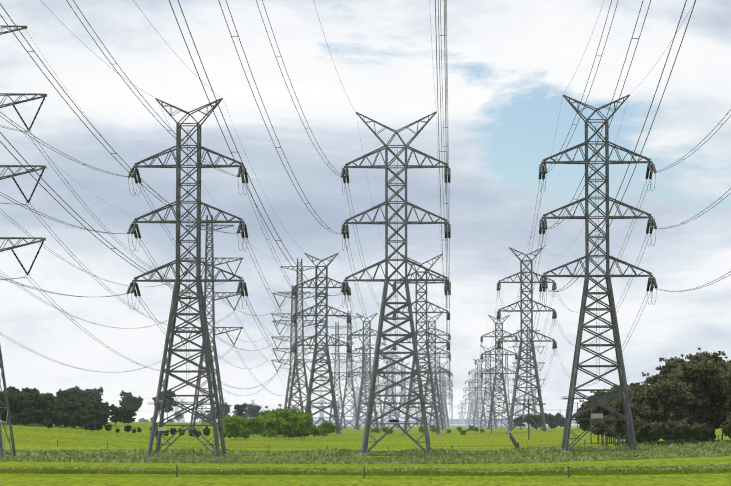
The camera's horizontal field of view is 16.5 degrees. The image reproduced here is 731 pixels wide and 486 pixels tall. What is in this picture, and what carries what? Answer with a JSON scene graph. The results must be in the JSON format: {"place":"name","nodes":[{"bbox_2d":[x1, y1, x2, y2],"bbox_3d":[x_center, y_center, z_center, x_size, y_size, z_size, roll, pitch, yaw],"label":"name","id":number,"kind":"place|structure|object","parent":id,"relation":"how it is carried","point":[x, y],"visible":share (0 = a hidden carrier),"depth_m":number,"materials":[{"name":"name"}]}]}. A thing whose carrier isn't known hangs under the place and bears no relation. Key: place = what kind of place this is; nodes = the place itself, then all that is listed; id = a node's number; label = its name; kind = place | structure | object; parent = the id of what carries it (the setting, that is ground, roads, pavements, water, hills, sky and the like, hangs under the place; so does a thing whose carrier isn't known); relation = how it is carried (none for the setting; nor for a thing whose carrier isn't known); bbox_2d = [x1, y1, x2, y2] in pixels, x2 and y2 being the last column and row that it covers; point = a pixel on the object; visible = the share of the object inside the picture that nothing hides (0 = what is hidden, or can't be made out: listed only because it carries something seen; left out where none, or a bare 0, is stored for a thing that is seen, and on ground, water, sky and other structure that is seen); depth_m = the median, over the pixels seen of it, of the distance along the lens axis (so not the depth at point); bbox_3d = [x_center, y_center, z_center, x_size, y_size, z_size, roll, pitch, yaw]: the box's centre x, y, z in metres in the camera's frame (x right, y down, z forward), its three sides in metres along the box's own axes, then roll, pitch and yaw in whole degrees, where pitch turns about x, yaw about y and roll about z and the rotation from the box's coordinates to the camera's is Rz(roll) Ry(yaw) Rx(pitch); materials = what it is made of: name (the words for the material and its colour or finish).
{"place":"outdoors","nodes":[
{"label":"outdoors","id":0,"kind":"place"},
{"bbox_2d":[13,413,24,424],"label":"tree","id":1,"kind":"object","parent":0,"point":[17,417],"visible":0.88,"depth_m":683.98,"materials":[{"name":"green plant"}]},
{"bbox_2d":[0,418,576,423],"bbox_3d":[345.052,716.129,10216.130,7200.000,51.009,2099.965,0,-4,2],"label":"distant hills","id":2,"kind":"structure","parent":0,"point":[454,421],"depth_m":9468.98,"materials":[{"name":"green plant"}]},
{"bbox_2d":[0,422,730,485],"bbox_3d":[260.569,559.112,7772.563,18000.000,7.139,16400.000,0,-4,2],"label":"field ground","id":3,"kind":"structure","parent":0,"point":[455,439],"depth_m":356.92,"materials":[{"name":"green plant"}]},
{"bbox_2d":[0,394,19,421],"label":"tree","id":4,"kind":"object","parent":3,"relation":"on","point":[13,403],"visible":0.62,"depth_m":689.68,"materials":[{"name":"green plant"}]},
{"bbox_2d":[0,389,28,424],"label":"tree","id":5,"kind":"object","parent":3,"relation":"on","point":[21,396],"visible":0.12,"depth_m":696.87,"materials":[{"name":"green plant"}]},
{"bbox_2d":[0,25,46,457],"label":"pylon","id":6,"kind":"object","parent":3,"relation":"on","point":[12,175],"visible":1,"depth_m":399.23,"materials":[{"name":"metal"}]},
{"bbox_2d":[16,393,37,412],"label":"tree","id":7,"kind":"object","parent":3,"relation":"on","point":[28,401],"visible":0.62,"depth_m":689.32,"materials":[{"name":"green plant"}]},
{"bbox_2d":[24,409,41,423],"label":"tree","id":8,"kind":"object","parent":3,"relation":"on","point":[36,416],"visible":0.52,"depth_m":682.94,"materials":[{"name":"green plant"}]},
{"bbox_2d":[32,393,53,425],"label":"tree","id":9,"kind":"object","parent":3,"relation":"on","point":[43,404],"visible":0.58,"depth_m":691.81,"materials":[{"name":"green plant"}]},
{"bbox_2d":[34,391,54,424],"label":"tree","id":10,"kind":"object","parent":3,"relation":"on","point":[49,397],"visible":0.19,"depth_m":716.47,"materials":[{"name":"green plant"}]},
{"bbox_2d":[40,408,57,422],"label":"tree","id":11,"kind":"object","parent":3,"relation":"on","point":[45,413],"visible":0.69,"depth_m":684.35,"materials":[{"name":"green plant"}]},
{"bbox_2d":[54,412,70,427],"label":"tree","id":12,"kind":"object","parent":3,"relation":"on","point":[61,419],"visible":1,"depth_m":684.37,"materials":[{"name":"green plant"}]},
{"bbox_2d":[56,391,76,402],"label":"tree","id":13,"kind":"object","parent":3,"relation":"on","point":[62,396],"visible":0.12,"depth_m":757.49,"materials":[{"name":"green plant"}]},
{"bbox_2d":[53,402,80,427],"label":"tree","id":14,"kind":"object","parent":3,"relation":"on","point":[65,408],"visible":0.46,"depth_m":691.95,"materials":[{"name":"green plant"}]},
{"bbox_2d":[56,386,87,401],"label":"tree","id":15,"kind":"object","parent":3,"relation":"on","point":[78,392],"visible":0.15,"depth_m":1017.12,"materials":[{"name":"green plant"}]},
{"bbox_2d":[78,415,88,428],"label":"bush","id":16,"kind":"object","parent":3,"relation":"on","point":[83,420],"visible":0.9,"depth_m":683.24,"materials":[{"name":"green plant"}]},
{"bbox_2d":[77,397,95,410],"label":"tree","id":17,"kind":"object","parent":3,"relation":"on","point":[83,402],"visible":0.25,"depth_m":751.21,"materials":[{"name":"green plant"}]},
{"bbox_2d":[86,389,99,403],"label":"tree","id":18,"kind":"object","parent":3,"relation":"on","point":[94,394],"visible":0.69,"depth_m":1021.44,"materials":[{"name":"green plant"}]},
{"bbox_2d":[93,410,110,424],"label":"tree","id":19,"kind":"object","parent":3,"relation":"on","point":[104,420],"visible":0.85,"depth_m":732.59,"materials":[{"name":"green plant"}]},
{"bbox_2d":[106,404,125,425],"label":"tree","id":20,"kind":"object","parent":3,"relation":"on","point":[117,414],"visible":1,"depth_m":770.04,"materials":[{"name":"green plant"}]},
{"bbox_2d":[123,406,138,423],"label":"tree","id":21,"kind":"object","parent":3,"relation":"on","point":[128,416],"visible":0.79,"depth_m":781.12,"materials":[{"name":"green plant"}]},
{"bbox_2d":[121,393,143,411],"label":"tree","id":22,"kind":"object","parent":3,"relation":"on","point":[129,400],"visible":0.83,"depth_m":1093.60,"materials":[{"name":"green plant"}]},
{"bbox_2d":[152,397,173,412],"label":"tree","id":23,"kind":"object","parent":3,"relation":"on","point":[166,406],"visible":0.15,"depth_m":1069.96,"materials":[{"name":"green plant"}]},
{"bbox_2d":[127,98,248,457],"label":"pylon","id":24,"kind":"object","parent":3,"relation":"on","point":[171,332],"visible":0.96,"depth_m":418.71,"materials":[{"name":"metal"}]},
{"bbox_2d":[175,215,242,433],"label":"pylon","id":25,"kind":"object","parent":3,"relation":"on","point":[215,357],"visible":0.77,"depth_m":761.63,"materials":[{"name":"metal"}]},
{"bbox_2d":[221,415,248,436],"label":"tree","id":26,"kind":"object","parent":3,"relation":"on","point":[231,425],"visible":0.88,"depth_m":656.88,"materials":[{"name":"green plant"}]},
{"bbox_2d":[234,403,245,415],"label":"tree","id":27,"kind":"object","parent":3,"relation":"on","point":[240,410],"visible":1,"depth_m":896.50,"materials":[{"name":"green plant"}]},
{"bbox_2d":[238,427,250,438],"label":"bush","id":28,"kind":"object","parent":3,"relation":"on","point":[244,432],"visible":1,"depth_m":652.99,"materials":[{"name":"green plant"}]},
{"bbox_2d":[246,404,261,416],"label":"tree","id":29,"kind":"object","parent":3,"relation":"on","point":[254,411],"visible":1,"depth_m":1245.03,"materials":[{"name":"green plant"}]},
{"bbox_2d":[244,416,265,438],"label":"tree","id":30,"kind":"object","parent":3,"relation":"on","point":[253,424],"visible":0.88,"depth_m":691.19,"materials":[{"name":"green plant"}]},
{"bbox_2d":[257,406,277,429],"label":"tree","id":31,"kind":"object","parent":3,"relation":"on","point":[263,413],"visible":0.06,"depth_m":741.31,"materials":[{"name":"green plant"}]},
{"bbox_2d":[263,417,286,438],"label":"tree","id":32,"kind":"object","parent":3,"relation":"on","point":[272,427],"visible":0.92,"depth_m":667.27,"materials":[{"name":"green plant"}]},
{"bbox_2d":[266,404,302,437],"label":"tree","id":33,"kind":"object","parent":3,"relation":"on","point":[285,414],"visible":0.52,"depth_m":706.12,"materials":[{"name":"green plant"}]},
{"bbox_2d":[279,421,297,439],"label":"tree","id":34,"kind":"object","parent":3,"relation":"on","point":[284,426],"visible":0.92,"depth_m":660.03,"materials":[{"name":"green plant"}]},
{"bbox_2d":[271,285,314,412],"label":"pylon","id":35,"kind":"object","parent":3,"relation":"on","point":[290,369],"visible":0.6,"depth_m":1147.98,"materials":[{"name":"metal"}]},
{"bbox_2d":[272,258,325,427],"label":"pylon","id":36,"kind":"object","parent":3,"relation":"on","point":[303,348],"visible":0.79,"depth_m":903.09,"materials":[{"name":"metal"}]},
{"bbox_2d":[289,412,321,438],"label":"tree","id":37,"kind":"object","parent":3,"relation":"on","point":[304,422],"visible":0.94,"depth_m":659.89,"materials":[{"name":"green plant"}]},
{"bbox_2d":[291,253,350,434],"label":"pylon","id":38,"kind":"object","parent":3,"relation":"on","point":[309,401],"visible":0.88,"depth_m":830.71,"materials":[{"name":"metal"}]},
{"bbox_2d":[321,420,336,434],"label":"bush","id":39,"kind":"object","parent":3,"relation":"on","point":[327,425],"visible":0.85,"depth_m":743.47,"materials":[{"name":"green plant"}]},
{"bbox_2d":[320,322,353,428],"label":"pylon","id":40,"kind":"object","parent":3,"relation":"on","point":[337,327],"visible":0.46,"depth_m":1556.62,"materials":[{"name":"metal"}]},
{"bbox_2d":[331,311,367,429],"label":"pylon","id":41,"kind":"object","parent":3,"relation":"on","point":[345,394],"visible":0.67,"depth_m":1326.26,"materials":[{"name":"metal"}]},
{"bbox_2d":[351,390,363,425],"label":"pylon","id":42,"kind":"object","parent":3,"relation":"on","point":[356,395],"visible":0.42,"depth_m":3854.01,"materials":[{"name":"metal"}]},
{"bbox_2d":[351,344,375,423],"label":"pylon","id":43,"kind":"object","parent":3,"relation":"on","point":[363,386],"visible":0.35,"depth_m":1995.02,"materials":[{"name":"metal"}]},
{"bbox_2d":[9,398,718,477],"bbox_3d":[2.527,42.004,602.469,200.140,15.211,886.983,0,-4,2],"label":"fence posts","id":44,"kind":"object","parent":3,"relation":"on","point":[514,442],"visible":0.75,"depth_m":503.69,"materials":[{"name":"brown wood"}]},
{"bbox_2d":[0,440,730,473],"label":"rank grass tufts","id":45,"kind":"object","parent":3,"relation":"on","point":[541,454],"visible":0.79,"depth_m":382.73,"materials":[{"name":"green plant"}]},
{"bbox_2d":[0,0,730,424],"bbox_3d":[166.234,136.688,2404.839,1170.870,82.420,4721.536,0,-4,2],"label":"conductors","id":46,"kind":"object","parent":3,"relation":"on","point":[446,158],"visible":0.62,"depth_m":356.60,"materials":[{"name":"grey"}]},
{"bbox_2d":[0,468,730,475],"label":"mown grass rows","id":47,"kind":"object","parent":3,"relation":"on","point":[584,472],"visible":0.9,"depth_m":289.78,"materials":[{"name":"green plant"}]},
{"bbox_2d":[347,313,385,429],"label":"pylon","id":48,"kind":"object","parent":3,"relation":"on","point":[375,412],"visible":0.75,"depth_m":1284.26,"materials":[{"name":"metal"}]},
{"bbox_2d":[363,344,390,427],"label":"pylon","id":49,"kind":"object","parent":3,"relation":"on","point":[378,385],"visible":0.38,"depth_m":1794.79,"materials":[{"name":"metal"}]},
{"bbox_2d":[375,342,403,427],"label":"pylon","id":50,"kind":"object","parent":3,"relation":"on","point":[387,398],"visible":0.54,"depth_m":1745.56,"materials":[{"name":"metal"}]},
{"bbox_2d":[384,359,402,426],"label":"pylon","id":51,"kind":"object","parent":3,"relation":"on","point":[395,397],"visible":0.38,"depth_m":2292.36,"materials":[{"name":"metal"}]},
{"bbox_2d":[341,112,450,455],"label":"pylon","id":52,"kind":"object","parent":3,"relation":"on","point":[387,280],"visible":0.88,"depth_m":441.05,"materials":[{"name":"metal"}]},
{"bbox_2d":[229,406,575,425],"bbox_3d":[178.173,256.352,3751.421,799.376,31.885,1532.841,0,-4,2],"label":"terminal station gantries","id":53,"kind":"object","parent":3,"relation":"on","point":[434,414],"visible":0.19,"depth_m":3503.24,"materials":[{"name":"metal"}]},
{"bbox_2d":[393,363,413,426],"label":"pylon","id":54,"kind":"object","parent":3,"relation":"on","point":[403,400],"visible":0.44,"depth_m":2258.92,"materials":[{"name":"metal"}]},
{"bbox_2d":[404,371,419,426],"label":"pylon","id":55,"kind":"object","parent":3,"relation":"on","point":[410,409],"visible":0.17,"depth_m":2779.48,"materials":[{"name":"metal"}]},
{"bbox_2d":[392,254,448,434],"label":"pylon","id":56,"kind":"object","parent":3,"relation":"on","point":[429,371],"visible":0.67,"depth_m":841.91,"materials":[{"name":"metal"}]},
{"bbox_2d":[413,313,450,430],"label":"pylon","id":57,"kind":"object","parent":3,"relation":"on","point":[435,377],"visible":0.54,"depth_m":1280.21,"materials":[{"name":"metal"}]},
{"bbox_2d":[424,345,450,428],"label":"pylon","id":58,"kind":"object","parent":3,"relation":"on","point":[439,385],"visible":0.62,"depth_m":1752.61,"materials":[{"name":"metal"}]},
{"bbox_2d":[432,361,452,426],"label":"pylon","id":59,"kind":"object","parent":3,"relation":"on","point":[444,403],"visible":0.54,"depth_m":2257.24,"materials":[{"name":"metal"}]},
{"bbox_2d":[437,374,451,424],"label":"pylon","id":60,"kind":"object","parent":3,"relation":"on","point":[445,378],"visible":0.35,"depth_m":2797.56,"materials":[{"name":"metal"}]},
{"bbox_2d":[463,380,477,425],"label":"pylon","id":61,"kind":"object","parent":3,"relation":"on","point":[469,401],"visible":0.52,"depth_m":3378.83,"materials":[{"name":"metal"}]},
{"bbox_2d":[465,371,482,425],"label":"pylon","id":62,"kind":"object","parent":3,"relation":"on","point":[472,400],"visible":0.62,"depth_m":2798.39,"materials":[{"name":"metal"}]},
{"bbox_2d":[468,359,490,426],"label":"pylon","id":63,"kind":"object","parent":3,"relation":"on","point":[480,393],"visible":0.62,"depth_m":2246.57,"materials":[{"name":"metal"}]},
{"bbox_2d":[475,345,501,428],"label":"pylon","id":64,"kind":"object","parent":3,"relation":"on","point":[486,395],"visible":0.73,"depth_m":1745.75,"materials":[{"name":"metal"}]},
{"bbox_2d":[483,367,501,426],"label":"pylon","id":65,"kind":"object","parent":3,"relation":"on","point":[492,388],"visible":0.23,"depth_m":2489.65,"materials":[{"name":"metal"}]},
{"bbox_2d":[480,315,517,429],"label":"pylon","id":66,"kind":"object","parent":3,"relation":"on","point":[495,377],"visible":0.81,"depth_m":1287.53,"materials":[{"name":"metal"}]},
{"bbox_2d":[494,351,518,427],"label":"pylon","id":67,"kind":"object","parent":3,"relation":"on","point":[501,426],"visible":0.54,"depth_m":1940.79,"materials":[{"name":"metal"}]},
{"bbox_2d":[513,416,524,428],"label":"tree","id":68,"kind":"object","parent":3,"relation":"on","point":[517,420],"visible":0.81,"depth_m":1095.80,"materials":[{"name":"green plant"}]},
{"bbox_2d":[497,247,556,432],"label":"pylon","id":69,"kind":"object","parent":3,"relation":"on","point":[534,367],"visible":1,"depth_m":841.36,"materials":[{"name":"metal"}]},
{"bbox_2d":[512,326,544,428],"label":"pylon","id":70,"kind":"object","parent":3,"relation":"on","point":[527,332],"visible":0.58,"depth_m":1442.66,"materials":[{"name":"metal"}]},
{"bbox_2d":[524,414,538,425],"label":"tree","id":71,"kind":"object","parent":3,"relation":"on","point":[534,418],"visible":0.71,"depth_m":919.11,"materials":[{"name":"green plant"}]},
{"bbox_2d":[552,413,564,428],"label":"tree","id":72,"kind":"object","parent":3,"relation":"on","point":[556,416],"visible":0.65,"depth_m":1102.59,"materials":[{"name":"green plant"}]},
{"bbox_2d":[572,402,594,443],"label":"tree","id":73,"kind":"object","parent":3,"relation":"on","point":[584,425],"visible":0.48,"depth_m":523.75,"materials":[{"name":"green plant"}]},
{"bbox_2d":[539,94,657,452],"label":"pylon","id":74,"kind":"object","parent":3,"relation":"on","point":[622,389],"visible":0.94,"depth_m":421.12,"materials":[{"name":"metal"}]},
{"bbox_2d":[158,414,602,430],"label":"tower signs and boxes","id":75,"kind":"object","parent":74,"relation":"attached to","point":[592,416],"visible":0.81,"depth_m":415.24,"materials":[{"name":"grey metal"}]},
{"bbox_2d":[590,391,612,442],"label":"tree","id":76,"kind":"object","parent":3,"relation":"on","point":[607,393],"visible":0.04,"depth_m":522.03,"materials":[{"name":"green plant"}]},
{"bbox_2d":[590,401,613,444],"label":"tree","id":77,"kind":"object","parent":3,"relation":"on","point":[596,410],"visible":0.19,"depth_m":480.60,"materials":[{"name":"green plant"}]},
{"bbox_2d":[600,406,624,445],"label":"tree","id":78,"kind":"object","parent":3,"relation":"on","point":[605,421],"visible":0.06,"depth_m":474.77,"materials":[{"name":"green plant"}]},
{"bbox_2d":[609,416,621,445],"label":"tree","id":79,"kind":"object","parent":3,"relation":"on","point":[615,429],"visible":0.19,"depth_m":466.79,"materials":[{"name":"green plant"}]},
{"bbox_2d":[605,415,626,445],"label":"tree","id":80,"kind":"object","parent":3,"relation":"on","point":[617,433],"visible":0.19,"depth_m":473.40,"materials":[{"name":"green plant"}]},
{"bbox_2d":[609,395,626,445],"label":"tree","id":81,"kind":"object","parent":3,"relation":"on","point":[618,406],"visible":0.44,"depth_m":465.19,"materials":[{"name":"green plant"}]},
{"bbox_2d":[609,384,654,444],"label":"tree","id":82,"kind":"object","parent":3,"relation":"on","point":[632,390],"visible":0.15,"depth_m":480.71,"materials":[{"name":"green plant"}]},
{"bbox_2d":[627,400,649,420],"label":"tree","id":83,"kind":"object","parent":3,"relation":"on","point":[640,411],"visible":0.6,"depth_m":453.51,"materials":[{"name":"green plant"}]},
{"bbox_2d":[629,416,648,443],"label":"tree","id":84,"kind":"object","parent":3,"relation":"on","point":[642,421],"visible":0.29,"depth_m":450.70,"materials":[{"name":"green plant"}]},
{"bbox_2d":[636,424,652,444],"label":"bush","id":85,"kind":"object","parent":3,"relation":"on","point":[641,432],"visible":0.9,"depth_m":448.71,"materials":[{"name":"green plant"}]},
{"bbox_2d":[630,384,661,443],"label":"tree","id":86,"kind":"object","parent":3,"relation":"on","point":[649,398],"visible":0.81,"depth_m":459.61,"materials":[{"name":"green plant"}]},
{"bbox_2d":[644,420,660,443],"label":"tree","id":87,"kind":"object","parent":3,"relation":"on","point":[654,427],"visible":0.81,"depth_m":448.82,"materials":[{"name":"green plant"}]},
{"bbox_2d":[642,354,686,384],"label":"tree","id":88,"kind":"object","parent":3,"relation":"on","point":[670,364],"visible":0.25,"depth_m":503.24,"materials":[{"name":"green plant"}]},
{"bbox_2d":[659,419,676,445],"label":"tree","id":89,"kind":"object","parent":3,"relation":"on","point":[664,431],"visible":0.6,"depth_m":448.59,"materials":[{"name":"green plant"}]},
{"bbox_2d":[657,376,687,441],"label":"tree","id":90,"kind":"object","parent":3,"relation":"on","point":[662,410],"visible":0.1,"depth_m":464.56,"materials":[{"name":"green plant"}]},
{"bbox_2d":[669,421,684,443],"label":"tree","id":91,"kind":"object","parent":3,"relation":"on","point":[676,429],"visible":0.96,"depth_m":446.83,"materials":[{"name":"green plant"}]},
{"bbox_2d":[657,377,698,442],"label":"tree","id":92,"kind":"object","parent":3,"relation":"on","point":[675,397],"visible":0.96,"depth_m":456.30,"materials":[{"name":"green plant"}]},
{"bbox_2d":[659,369,696,439],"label":"tree","id":93,"kind":"object","parent":3,"relation":"on","point":[675,375],"visible":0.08,"depth_m":467.44,"materials":[{"name":"green plant"}]},
{"bbox_2d":[675,417,693,442],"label":"tree","id":94,"kind":"object","parent":3,"relation":"on","point":[689,428],"visible":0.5,"depth_m":447.91,"materials":[{"name":"green plant"}]},
{"bbox_2d":[688,388,710,442],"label":"tree","id":95,"kind":"object","parent":3,"relation":"on","point":[702,396],"visible":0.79,"depth_m":462.78,"materials":[{"name":"green plant"}]},
{"bbox_2d":[680,371,722,440],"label":"tree","id":96,"kind":"object","parent":3,"relation":"on","point":[712,402],"visible":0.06,"depth_m":468.81,"materials":[{"name":"green plant"}]},
{"bbox_2d":[693,423,711,441],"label":"bush","id":97,"kind":"object","parent":3,"relation":"on","point":[702,431],"visible":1,"depth_m":449.49,"materials":[{"name":"green plant"}]},
{"bbox_2d":[679,360,730,442],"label":"tree","id":98,"kind":"object","parent":3,"relation":"on","point":[706,376],"visible":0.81,"depth_m":464.45,"materials":[{"name":"green plant"}]},
{"bbox_2d":[685,347,726,440],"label":"tree","id":99,"kind":"object","parent":3,"relation":"on","point":[714,358],"visible":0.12,"depth_m":492.74,"materials":[{"name":"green plant"}]},
{"bbox_2d":[702,421,715,440],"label":"bush","id":100,"kind":"object","parent":3,"relation":"on","point":[711,427],"visible":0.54,"depth_m":451.99,"materials":[{"name":"green plant"}]},
{"bbox_2d":[701,371,730,441],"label":"tree","id":101,"kind":"object","parent":3,"relation":"on","point":[714,420],"visible":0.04,"depth_m":482.92,"materials":[{"name":"green plant"}]},
{"bbox_2d":[718,384,730,421],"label":"tree","id":102,"kind":"object","parent":3,"relation":"on","point":[723,417],"visible":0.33,"depth_m":463.71,"materials":[{"name":"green plant"}]},
{"bbox_2d":[721,366,730,405],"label":"tree","id":103,"kind":"object","parent":3,"relation":"on","point":[726,385],"visible":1,"depth_m":456.15,"materials":[{"name":"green plant"}]},
{"bbox_2d":[721,418,730,438],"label":"bush","id":104,"kind":"object","parent":3,"relation":"on","point":[724,428],"visible":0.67,"depth_m":448.76,"materials":[{"name":"green plant"}]},
{"bbox_2d":[0,0,730,421],"label":"sky","id":105,"kind":"structure","parent":0,"point":[511,64],"materials":[{"name":"white"}]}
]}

